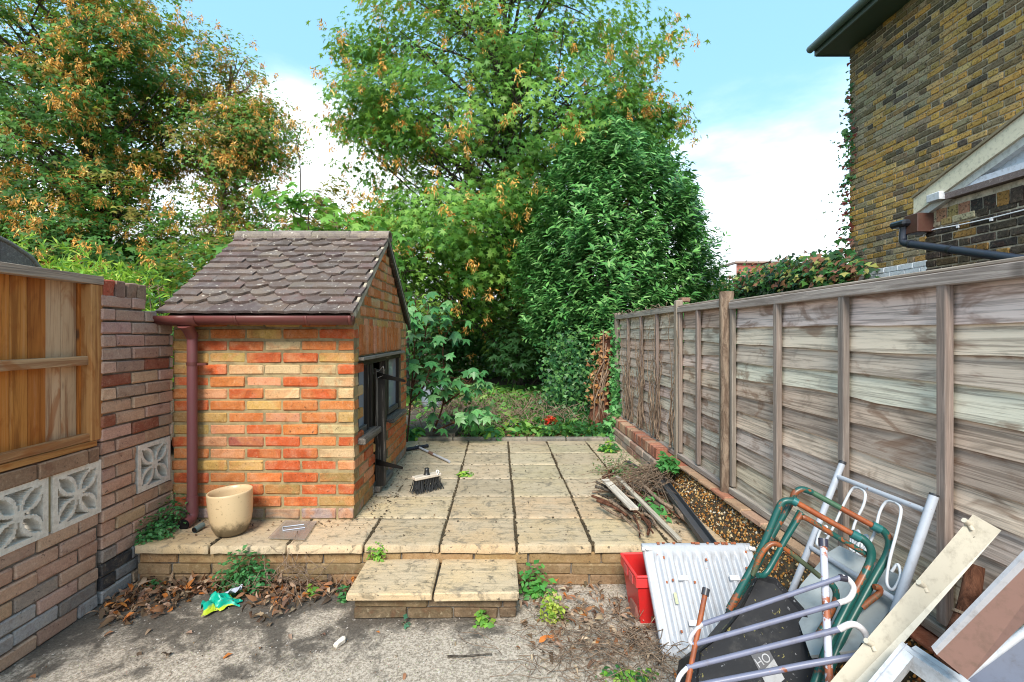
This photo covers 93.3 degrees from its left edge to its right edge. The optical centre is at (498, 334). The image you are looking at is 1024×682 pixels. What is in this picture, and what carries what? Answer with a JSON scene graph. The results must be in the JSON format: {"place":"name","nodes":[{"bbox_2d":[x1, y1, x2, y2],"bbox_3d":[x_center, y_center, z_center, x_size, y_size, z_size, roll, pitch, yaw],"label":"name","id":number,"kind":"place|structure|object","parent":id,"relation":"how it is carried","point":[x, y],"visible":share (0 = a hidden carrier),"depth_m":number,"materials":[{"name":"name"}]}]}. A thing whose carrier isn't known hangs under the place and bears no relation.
{"place":"outdoors","nodes":[
{"label":"outdoors","id":0,"kind":"place"},
{"bbox_2d":[0,236,41,267],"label":"shed roof","id":1,"kind":"object","parent":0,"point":[12,252],"visible":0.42,"depth_m":2.98,"materials":[{"name":"grey wood"}]},
{"bbox_2d":[0,580,679,681],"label":"yard","id":2,"kind":"structure","parent":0,"point":[120,656],"depth_m":2.12,"materials":[{"name":"concrete"}]},
{"bbox_2d":[0,447,100,671],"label":"screen block wall","id":3,"kind":"structure","parent":2,"relation":"on","point":[50,509],"depth_m":2.16,"materials":[{"name":"brick"}]},
{"bbox_2d":[0,262,103,471],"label":"orange fence panel","id":4,"kind":"object","parent":3,"relation":"on","point":[50,363],"visible":1,"depth_m":2.22,"materials":[{"name":"brown wood"}]},
{"bbox_2d":[201,591,242,616],"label":"crumpled bag","id":5,"kind":"object","parent":2,"relation":"on","point":[216,601],"visible":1,"depth_m":2.42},
{"bbox_2d":[212,545,275,598],"bbox_3d":[-1.368,1.257,2.587,0.344,0.253,0.164,0,0,0],"label":"weed","id":6,"kind":"object","parent":2,"relation":"on","point":[241,573],"visible":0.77,"depth_m":2.57,"materials":[{"name":"green plant"}]},
{"bbox_2d":[208,531,345,608],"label":"dry stalks","id":7,"kind":"object","parent":2,"relation":"on","point":[289,566],"visible":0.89,"depth_m":2.50,"materials":[{"name":"brown plant"}]},
{"bbox_2d":[86,570,528,628],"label":"leaf litter","id":8,"kind":"object","parent":2,"relation":"on","point":[144,599],"visible":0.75,"depth_m":2.50,"materials":[{"name":"plant"}]},
{"bbox_2d":[306,584,319,596],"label":"weed","id":9,"kind":"object","parent":2,"relation":"on","point":[311,591],"visible":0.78,"depth_m":2.53,"materials":[{"name":"green plant"}]},
{"bbox_2d":[28,597,645,679],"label":"leaf litter","id":10,"kind":"object","parent":2,"relation":"on","point":[226,655],"visible":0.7,"depth_m":2.12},
{"bbox_2d":[333,636,345,648],"bbox_3d":[-0.702,1.361,2.139,0.027,0.030,0.069,0,0,25],"label":"mortar lump","id":11,"kind":"object","parent":2,"relation":"on","point":[339,642],"visible":1,"depth_m":2.13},
{"bbox_2d":[336,585,349,602],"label":"weed","id":12,"kind":"object","parent":2,"relation":"on","point":[342,599],"visible":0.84,"depth_m":2.48,"materials":[{"name":"green plant"}]},
{"bbox_2d":[46,585,678,681],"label":"grit","id":13,"kind":"object","parent":2,"relation":"on","point":[364,646],"visible":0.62,"depth_m":2.12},
{"bbox_2d":[346,559,518,617],"bbox_3d":[-0.315,1.302,2.481,0.824,0.148,0.368,0,0,0],"label":"step","id":14,"kind":"object","parent":2,"relation":"on","point":[427,588],"visible":0.99,"depth_m":2.35,"materials":[{"name":"stone"}]},
{"bbox_2d":[366,542,386,561],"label":"weed","id":15,"kind":"object","parent":14,"relation":"on","point":[379,553],"visible":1,"depth_m":2.63,"materials":[{"name":"green plant"}]},
{"bbox_2d":[447,653,491,656],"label":"fallen twig","id":16,"kind":"object","parent":2,"relation":"on","point":[471,655],"visible":1,"depth_m":2.05,"materials":[{"name":"wood"}]},
{"bbox_2d":[473,609,495,627],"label":"weed","id":17,"kind":"object","parent":2,"relation":"on","point":[482,620],"visible":0.99,"depth_m":2.28,"materials":[{"name":"green plant"}]},
{"bbox_2d":[519,559,557,599],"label":"weed","id":18,"kind":"object","parent":2,"relation":"on","point":[535,588],"visible":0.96,"depth_m":2.53,"materials":[{"name":"green plant"}]},
{"bbox_2d":[536,591,569,623],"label":"weed","id":19,"kind":"object","parent":2,"relation":"on","point":[550,610],"visible":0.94,"depth_m":2.31,"materials":[{"name":"green plant"}]},
{"bbox_2d":[459,582,687,681],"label":"dry stalks","id":20,"kind":"object","parent":2,"relation":"on","point":[589,637],"visible":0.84,"depth_m":2.09,"materials":[{"name":"brown plant"}]},
{"bbox_2d":[518,578,676,681],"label":"leaf litter","id":21,"kind":"object","parent":2,"relation":"on","point":[580,612],"visible":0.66,"depth_m":2.29,"materials":[{"name":"plant"}]},
{"bbox_2d":[550,592,689,681],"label":"dry stalks","id":22,"kind":"object","parent":2,"relation":"on","point":[638,650],"visible":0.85,"depth_m":2.02,"materials":[{"name":"brown plant"}]},
{"bbox_2d":[595,664,658,681],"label":"weed","id":23,"kind":"object","parent":2,"relation":"on","point":[631,673],"visible":0.76,"depth_m":1.93,"materials":[{"name":"green plant"}]},
{"bbox_2d":[620,552,654,622],"bbox_3d":[0.797,1.254,2.400,0.320,0.242,0.255,0,0,-3],"label":"red recycling box","id":24,"kind":"object","parent":2,"relation":"on","point":[636,580],"visible":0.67,"depth_m":2.32,"materials":[{"name":"plastic"}]},
{"bbox_2d":[641,542,758,657],"bbox_3d":[0.965,1.195,2.210,0.546,0.376,0.321,0,0,0],"label":"sheet","id":25,"kind":"object","parent":2,"relation":"on","point":[680,576],"visible":0.66,"depth_m":2.24,"materials":[{"name":"metal"}]},
{"bbox_2d":[676,576,817,681],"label":"black plastic tub","id":26,"kind":"object","parent":2,"relation":"on","point":[760,589],"visible":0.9,"depth_m":1.59,"materials":[{"name":"plastic"}]},
{"bbox_2d":[726,497,875,681],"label":"folding chair","id":27,"kind":"object","parent":26,"relation":"on","point":[860,583],"visible":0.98,"depth_m":1.60,"materials":[{"name":"green metal"}]},
{"bbox_2d":[726,486,892,681],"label":"folding chair","id":28,"kind":"object","parent":27,"relation":"on","point":[865,600],"visible":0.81,"depth_m":1.59,"materials":[{"name":"green metal"}]},
{"bbox_2d":[675,538,869,681],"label":"clothes airer","id":29,"kind":"object","parent":2,"relation":"on","point":[828,660],"visible":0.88,"depth_m":1.44,"materials":[{"name":"metal"}]},
{"bbox_2d":[663,453,938,681],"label":"gravel strip","id":30,"kind":"object","parent":2,"relation":"on","point":[727,517],"visible":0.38,"depth_m":2.64,"materials":[{"name":"gravel"}]},
{"bbox_2d":[655,451,680,474],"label":"weed","id":31,"kind":"object","parent":30,"relation":"on","point":[669,464],"visible":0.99,"depth_m":3.58,"materials":[{"name":"green plant"}]},
{"bbox_2d":[614,256,1023,637],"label":"lapped fence","id":32,"kind":"object","parent":30,"relation":"on","point":[909,387],"visible":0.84,"depth_m":1.87,"materials":[{"name":"grey wood"}]},
{"bbox_2d":[601,309,621,440],"bbox_3d":[1.323,0.529,5.531,0.298,1.668,0.835,0,0,19],"label":"ivy spill","id":33,"kind":"object","parent":32,"relation":"attached to","point":[615,400],"visible":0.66,"depth_m":5.61,"materials":[{"name":"green plant"}]},
{"bbox_2d":[613,302,679,447],"bbox_3d":[1.379,0.315,4.743,0.045,1.177,2.074,0,0,0],"label":"fence panel","id":34,"kind":"object","parent":32,"relation":"attached to","point":[640,412],"visible":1,"depth_m":4.43,"materials":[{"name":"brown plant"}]},
{"bbox_2d":[788,460,939,657],"bbox_3d":[1.175,0.935,1.668,0.478,0.890,0.420,0,0,-11],"label":"metal chair","id":35,"kind":"object","parent":2,"relation":"on","point":[850,564],"visible":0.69,"depth_m":1.60,"materials":[{"name":"metal"}]},
{"bbox_2d":[831,515,1000,681],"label":"cream board","id":36,"kind":"object","parent":2,"relation":"on","point":[945,571],"visible":1,"depth_m":1.31,"materials":[{"name":"wood"}]},
{"bbox_2d":[868,642,969,681],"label":"white window frame","id":37,"kind":"object","parent":36,"relation":"attached to","point":[901,661],"visible":1,"depth_m":1.19,"materials":[{"name":"plastic"}]},
{"bbox_2d":[931,550,1023,679],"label":"brown panel","id":38,"kind":"object","parent":37,"relation":"attached to","point":[983,628],"visible":1,"depth_m":1.05,"materials":[{"name":"wood"}]},
{"bbox_2d":[959,626,1023,681],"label":"blue grey panel","id":39,"kind":"object","parent":37,"relation":"attached to","point":[1004,662],"visible":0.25,"depth_m":1.10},
{"bbox_2d":[939,564,984,673],"bbox_3d":[1.199,1.022,1.308,0.449,0.726,0.060,0,0,-27],"label":"cut log","id":40,"kind":"object","parent":2,"relation":"on","point":[971,588],"visible":0.41,"depth_m":1.37,"materials":[{"name":"brown wood"}]},
{"bbox_2d":[0,0,857,305],"label":"sky","id":41,"kind":"structure","parent":0,"point":[767,107],"materials":[{"name":"blue"}]},
{"bbox_2d":[135,436,725,584],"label":"patio","id":42,"kind":"structure","parent":0,"point":[476,530],"depth_m":2.88,"materials":[{"name":"stone"}]},
{"bbox_2d":[134,514,178,545],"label":"weed","id":43,"kind":"object","parent":42,"relation":"on","point":[148,535],"visible":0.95,"depth_m":2.71,"materials":[{"name":"green plant"}]},
{"bbox_2d":[152,493,188,532],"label":"weed","id":44,"kind":"object","parent":42,"relation":"on","point":[172,519],"visible":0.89,"depth_m":2.85,"materials":[{"name":"green plant"}]},
{"bbox_2d":[192,522,205,532],"bbox_3d":[-1.756,1.128,2.826,0.034,0.038,0.070,0,0,9],"label":"pipe fitting","id":45,"kind":"object","parent":42,"relation":"on","point":[198,527],"visible":1,"depth_m":2.81,"materials":[{"name":"plastic"}]},
{"bbox_2d":[206,484,252,537],"bbox_3d":[-1.557,1.023,2.800,0.240,0.256,0.239,0,0,0],"label":"flower pot","id":46,"kind":"object","parent":42,"relation":"on","point":[229,509],"visible":1,"depth_m":2.72,"materials":[{"name":"ceramic"}]},
{"bbox_2d":[152,231,410,528],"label":"brick outhouse","id":47,"kind":"structure","parent":42,"relation":"on","point":[290,382],"depth_m":3.01,"materials":[{"name":"orange brick"}]},
{"bbox_2d":[373,368,375,480],"bbox_3d":[-0.993,0.672,3.635,0.140,0.845,0.030,0,0,0],"label":"door leaf","id":48,"kind":"structure","parent":47,"relation":"in","point":[374,369],"depth_m":3.62,"materials":[{"name":"brown wood"}]},
{"bbox_2d":[376,369,385,485],"bbox_3d":[-0.857,0.672,3.522,0.068,0.845,0.045,0,0,0],"label":"door leaf","id":49,"kind":"structure","parent":47,"relation":"in","point":[380,383],"depth_m":3.50,"materials":[{"name":"brown wood"}]},
{"bbox_2d":[268,520,316,539],"bbox_3d":[-1.192,1.132,2.820,0.232,0.011,0.280,0,0,0],"label":"plastic sheet","id":50,"kind":"object","parent":42,"relation":"on","point":[287,529],"visible":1,"depth_m":2.80,"materials":[{"name":"grey"}]},
{"bbox_2d":[173,440,426,538],"bbox_3d":[-0.922,1.139,3.763,1.164,0.040,2.722,0,0,26],"label":"patio debris","id":51,"kind":"object","parent":42,"relation":"on","point":[344,517],"visible":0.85,"depth_m":3.13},
{"bbox_2d":[409,468,443,494],"bbox_3d":[-0.530,1.066,3.570,0.259,0.162,0.113,0,0,-38],"label":"broom head","id":52,"kind":"object","parent":42,"relation":"on","point":[421,483],"visible":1,"depth_m":3.55},
{"bbox_2d":[406,444,449,462],"bbox_3d":[-0.700,1.126,4.572,0.274,0.039,0.716,0,0,-24],"label":"hand broom","id":53,"kind":"object","parent":42,"relation":"on","point":[421,447],"visible":0.98,"depth_m":4.75,"materials":[{"name":"plastic"}]},
{"bbox_2d":[210,441,669,546],"bbox_3d":[-0.171,1.155,3.930,2.845,0.017,2.555,0,0,0],"label":"joint moss","id":54,"kind":"object","parent":42,"relation":"on","point":[514,517],"visible":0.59,"depth_m":3.18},
{"bbox_2d":[456,469,473,476],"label":"weed","id":55,"kind":"object","parent":42,"relation":"on","point":[465,474],"visible":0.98,"depth_m":3.93,"materials":[{"name":"green plant"}]},
{"bbox_2d":[380,444,680,539],"bbox_3d":[0.204,1.146,3.891,2.020,0.016,2.396,0,0,0],"label":"patio debris","id":56,"kind":"object","parent":42,"relation":"on","point":[530,486],"visible":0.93,"depth_m":3.70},
{"bbox_2d":[597,439,620,452],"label":"weed","id":57,"kind":"object","parent":42,"relation":"on","point":[604,448],"visible":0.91,"depth_m":4.72,"materials":[{"name":"green plant"}]},
{"bbox_2d":[596,499,627,516],"bbox_3d":[0.715,1.087,3.044,0.024,0.042,0.246,0,0,-36],"label":"stick","id":58,"kind":"object","parent":42,"relation":"on","point":[610,505],"visible":1,"depth_m":3.05,"materials":[{"name":"wood"}]},
{"bbox_2d":[600,504,631,522],"bbox_3d":[0.722,1.120,3.030,0.049,0.047,0.254,0,0,-34],"label":"stick","id":59,"kind":"object","parent":42,"relation":"on","point":[609,511],"visible":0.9,"depth_m":3.02,"materials":[{"name":"wood"}]},
{"bbox_2d":[590,449,643,479],"bbox_3d":[0.979,1.040,3.953,0.449,0.213,0.394,0,0,0],"label":"pile","id":60,"kind":"object","parent":42,"relation":"on","point":[616,469],"visible":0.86,"depth_m":3.92,"materials":[{"name":"brown plant"}]},
{"bbox_2d":[608,499,642,529],"bbox_3d":[0.793,1.108,3.001,0.036,0.042,0.421,0,0,-14],"label":"stick","id":61,"kind":"object","parent":42,"relation":"on","point":[623,510],"visible":0.81,"depth_m":3.03,"materials":[{"name":"wood"}]},
{"bbox_2d":[619,500,653,533],"bbox_3d":[0.859,1.118,2.994,0.038,0.044,0.624,0,0,-3],"label":"stick","id":62,"kind":"object","parent":42,"relation":"on","point":[642,517],"visible":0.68,"depth_m":2.88,"materials":[{"name":"wood"}]},
{"bbox_2d":[595,485,613,493],"bbox_3d":[0.792,1.098,3.302,0.049,0.051,0.358,0,0,-29],"label":"stick","id":63,"kind":"object","parent":62,"relation":"on","point":[603,488],"visible":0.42,"depth_m":3.39,"materials":[{"name":"wood"}]},
{"bbox_2d":[602,479,638,509],"bbox_3d":[0.796,1.050,3.204,0.055,0.016,0.588,0,0,-5],"label":"pale plank","id":64,"kind":"object","parent":63,"relation":"on","point":[627,502],"visible":0.9,"depth_m":3.13,"materials":[{"name":"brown wood"}]},
{"bbox_2d":[579,460,694,520],"bbox_3d":[1.011,1.101,3.441,0.908,0.316,0.908,0,0,-22],"label":"dry brush","id":65,"kind":"object","parent":42,"relation":"on","point":[650,470],"visible":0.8,"depth_m":3.49,"materials":[{"name":"brown plant"}]},
{"bbox_2d":[597,466,683,525],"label":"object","id":66,"kind":"object","parent":42,"relation":"on","point":[669,513],"visible":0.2,"depth_m":3.29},
{"bbox_2d":[591,495,635,512],"bbox_3d":[0.752,1.109,3.175,0.019,0.020,0.365,0,0,-36],"label":"stick","id":67,"kind":"object","parent":66,"relation":"on","point":[594,496],"visible":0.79,"depth_m":3.21,"materials":[{"name":"wood"}]},
{"bbox_2d":[644,481,670,512],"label":"branch","id":68,"kind":"object","parent":66,"relation":"on","point":[655,502],"visible":0.53,"depth_m":3.17,"materials":[{"name":"brown plant"}]},
{"bbox_2d":[643,485,672,508],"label":"branch","id":69,"kind":"object","parent":68,"relation":"on","point":[651,493],"visible":1,"depth_m":3.15,"materials":[{"name":"brown plant"}]},
{"bbox_2d":[615,476,681,541],"bbox_3d":[0.942,1.097,3.136,0.028,0.021,0.982,0,4,-6],"label":"pale batten","id":70,"kind":"object","parent":42,"relation":"on","point":[661,521],"visible":0.86,"depth_m":2.97,"materials":[{"name":"brown wood"}]},
{"bbox_2d":[636,488,671,522],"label":"weed","id":71,"kind":"object","parent":42,"relation":"on","point":[657,510],"visible":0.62,"depth_m":3.08,"materials":[{"name":"green plant"}]},
{"bbox_2d":[655,475,716,542],"bbox_3d":[1.158,1.083,3.046,0.062,0.060,1.218,0,0,6],"label":"black gutter length","id":72,"kind":"object","parent":42,"relation":"on","point":[698,528],"visible":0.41,"depth_m":2.91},
{"bbox_2d":[406,406,461,437],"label":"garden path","id":73,"kind":"structure","parent":0,"point":[453,432],"depth_m":5.75,"materials":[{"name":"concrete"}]},
{"bbox_2d":[171,365,736,439],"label":"garden soil","id":74,"kind":"structure","parent":0,"point":[496,380],"depth_m":10.00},
{"bbox_2d":[119,229,242,389],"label":"undergrowth","id":75,"kind":"object","parent":74,"relation":"on","point":[179,271],"visible":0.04,"depth_m":9.46,"materials":[{"name":"green plant"}]},
{"bbox_2d":[113,19,317,313],"bbox_3d":[-7.607,-3.413,12.962,4.555,9.531,4.639,0,0,37],"label":"birch like tree","id":76,"kind":"object","parent":74,"relation":"on","point":[237,153],"visible":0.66,"depth_m":12.59,"materials":[{"name":"green plant"}]},
{"bbox_2d":[282,128,314,216],"bbox_3d":[-2.904,-1.573,7.005,0.481,2.875,0.080,0,0,0],"label":"ash sprout","id":77,"kind":"object","parent":74,"relation":"on","point":[299,158],"visible":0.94,"depth_m":6.99,"materials":[{"name":"green plant"}]},
{"bbox_2d":[197,181,417,298],"bbox_3d":[-2.273,-0.335,6.069,2.486,2.972,1.767,0,0,0],"label":"young sycamore","id":78,"kind":"object","parent":74,"relation":"on","point":[299,205],"visible":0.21,"depth_m":5.96,"materials":[{"name":"green plant"}]},
{"bbox_2d":[258,174,411,288],"bbox_3d":[-6.646,-2.751,19.790,6.717,7.803,4.782,0,0,13],"label":"amber tree","id":79,"kind":"object","parent":74,"relation":"on","point":[319,200],"visible":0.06,"depth_m":19.81,"materials":[{"name":"green plant"}]},
{"bbox_2d":[406,427,425,440],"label":"weed","id":80,"kind":"object","parent":74,"relation":"on","point":[415,434],"visible":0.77,"depth_m":5.31,"materials":[{"name":"green plant"}]},
{"bbox_2d":[406,291,453,441],"bbox_3d":[-0.892,0.352,5.160,0.864,1.598,0.754,0,0,0],"label":"sycamore sapling","id":81,"kind":"object","parent":74,"relation":"on","point":[413,366],"visible":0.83,"depth_m":5.02,"materials":[{"name":"green plant"}]},
{"bbox_2d":[396,245,470,393],"bbox_3d":[-1.646,-0.290,8.240,2.408,2.882,2.046,0,0,0],"label":"lime green shrub","id":82,"kind":"object","parent":74,"relation":"on","point":[417,292],"visible":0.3,"depth_m":7.99,"materials":[{"name":"green plant"}]},
{"bbox_2d":[421,380,445,407],"bbox_3d":[-0.986,0.915,7.400,0.430,0.410,0.420,0,0,0],"label":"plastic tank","id":83,"kind":"object","parent":74,"relation":"on","point":[423,397],"visible":0.09,"depth_m":7.24,"materials":[{"name":"grey plastic"}]},
{"bbox_2d":[409,315,500,436],"bbox_3d":[-0.467,0.469,5.138,0.952,1.372,0.700,0,0,39],"label":"sycamore sapling","id":84,"kind":"object","parent":74,"relation":"on","point":[471,415],"visible":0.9,"depth_m":5.07,"materials":[{"name":"green plant"}]},
{"bbox_2d":[397,253,556,378],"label":"undergrowth","id":85,"kind":"object","parent":74,"relation":"on","point":[459,353],"visible":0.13,"depth_m":11.74,"materials":[{"name":"green plant"}]},
{"bbox_2d":[478,426,504,440],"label":"weed","id":86,"kind":"object","parent":74,"relation":"on","point":[492,431],"visible":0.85,"depth_m":5.32,"materials":[{"name":"green plant"}]},
{"bbox_2d":[406,386,588,434],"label":"dry stalks","id":87,"kind":"object","parent":74,"relation":"on","point":[451,408],"visible":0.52,"depth_m":6.20,"materials":[{"name":"brown plant"}]},
{"bbox_2d":[406,380,608,438],"bbox_3d":[-0.018,1.053,7.421,3.346,0.457,4.437,0,0,0],"label":"ground cover","id":88,"kind":"object","parent":74,"relation":"on","point":[475,430],"visible":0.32,"depth_m":6.69,"materials":[{"name":"green plant"}]},
{"bbox_2d":[306,0,709,387],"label":"maple tree","id":89,"kind":"object","parent":74,"relation":"on","point":[490,206],"visible":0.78,"depth_m":8.30,"materials":[{"name":"green plant"}]},
{"bbox_2d":[408,385,608,436],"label":"fallen leaves","id":90,"kind":"object","parent":74,"relation":"on","point":[509,419],"visible":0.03,"depth_m":5.66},
{"bbox_2d":[502,417,519,430],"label":"weed","id":91,"kind":"object","parent":74,"relation":"on","point":[513,421],"visible":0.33,"depth_m":5.84,"materials":[{"name":"green plant"}]},
{"bbox_2d":[480,315,552,381],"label":"maple saplings","id":92,"kind":"object","parent":74,"relation":"on","point":[518,364],"visible":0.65,"depth_m":8.37,"materials":[{"name":"green plant"}]},
{"bbox_2d":[527,300,599,419],"bbox_3d":[1.006,0.570,6.663,1.227,2.232,1.349,0,0,0],"label":"ivy mass","id":93,"kind":"object","parent":74,"relation":"on","point":[569,380],"visible":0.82,"depth_m":6.58,"materials":[{"name":"green plant"}]},
{"bbox_2d":[534,401,612,437],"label":"ground cover","id":94,"kind":"object","parent":74,"relation":"on","point":[579,428],"visible":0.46,"depth_m":5.58,"materials":[{"name":"green plant"}]},
{"bbox_2d":[583,330,613,426],"bbox_3d":[1.316,0.548,5.912,0.588,1.264,0.407,0,0,0],"label":"dead stump","id":95,"kind":"object","parent":74,"relation":"on","point":[600,403],"visible":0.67,"depth_m":5.81,"materials":[{"name":"wood"}]},
{"bbox_2d":[486,238,719,383],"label":"undergrowth","id":96,"kind":"object","parent":74,"relation":"on","point":[537,345],"visible":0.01,"depth_m":10.80,"materials":[{"name":"green plant"}]},
{"bbox_2d":[501,106,737,397],"bbox_3d":[1.773,-1.227,7.469,3.552,4.768,3.110,0,0,0],"label":"bay laurel","id":97,"kind":"object","parent":74,"relation":"on","point":[652,261],"visible":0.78,"depth_m":6.74,"materials":[{"name":"green plant"}]},
{"bbox_2d":[171,440,736,513],"bbox_3d":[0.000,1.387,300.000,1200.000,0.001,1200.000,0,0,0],"label":"ground","id":98,"kind":"structure","parent":0,"point":[172,459],"depth_m":5.21,"materials":[{"name":"soil"}]},
{"bbox_2d":[7,232,176,381],"bbox_3d":[-2.802,0.324,3.391,1.152,2.059,0.672,0,0,0],"label":"feathery shrub","id":99,"kind":"object","parent":98,"relation":"on","point":[72,266],"visible":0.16,"depth_m":3.40,"materials":[{"name":"green plant"}]},
{"bbox_2d":[0,0,248,306],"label":"sycamore tree","id":100,"kind":"object","parent":98,"relation":"on","point":[83,100],"visible":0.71,"depth_m":11.28,"materials":[{"name":"green plant"}]},
{"bbox_2d":[94,280,172,604],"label":"pier wall","id":101,"kind":"structure","parent":98,"relation":"on","point":[134,443],"depth_m":2.64,"materials":[{"name":"brick"}]},
{"bbox_2d":[606,413,669,477],"bbox_3d":[1.360,1.148,4.863,0.200,0.453,1.866,0,0,0],"label":"brick fence base","id":102,"kind":"object","parent":98,"relation":"on","point":[633,440],"visible":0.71,"depth_m":4.47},
{"bbox_2d":[708,281,834,382],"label":"boundary wall","id":103,"kind":"structure","parent":98,"relation":"on","point":[736,332],"depth_m":10.14,"materials":[{"name":"brick"}]},
{"bbox_2d":[692,262,804,344],"bbox_3d":[4.947,-0.474,10.384,0.409,1.778,5.544,0,0,0],"label":"wall creeper","id":104,"kind":"object","parent":103,"relation":"attached to","point":[765,291],"depth_m":9.13,"materials":[{"name":"green plant"}]},
{"bbox_2d":[712,235,880,298],"bbox_3d":[5.073,-1.007,9.569,0.984,1.019,6.354,0,0,0],"label":"wall creeper","id":105,"kind":"object","parent":103,"relation":"attached to","point":[813,269],"depth_m":7.55,"materials":[{"name":"green plant"}]},
{"bbox_2d":[806,0,1023,280],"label":"stock brick house","id":106,"kind":"structure","parent":98,"relation":"on","point":[938,87],"depth_m":6.07,"materials":[{"name":"brick"}]},
{"bbox_2d":[836,62,856,258],"bbox_3d":[5.137,-2.329,7.129,0.286,3.321,0.280,0,0,44],"label":"house creeper","id":107,"kind":"object","parent":106,"relation":"attached to","point":[846,135],"visible":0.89,"depth_m":7.11,"materials":[{"name":"green plant"}]},
{"bbox_2d":[890,109,1023,270],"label":"dark brick extension","id":108,"kind":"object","parent":98,"relation":"on","point":[968,207],"visible":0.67,"depth_m":4.21,"materials":[{"name":"brown brick"}]},
{"bbox_2d":[629,598,638,619],"bbox_3d":[0.715,1.346,2.368,0.132,0.079,0.106,0,0,0],"label":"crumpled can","id":109,"kind":"object","parent":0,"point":[633,607],"visible":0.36,"depth_m":2.35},
{"bbox_2d":[708,261,779,284],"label":"red brick building","id":110,"kind":"structure","parent":0,"point":[735,266],"depth_m":29.93,"materials":[{"name":"brick"}]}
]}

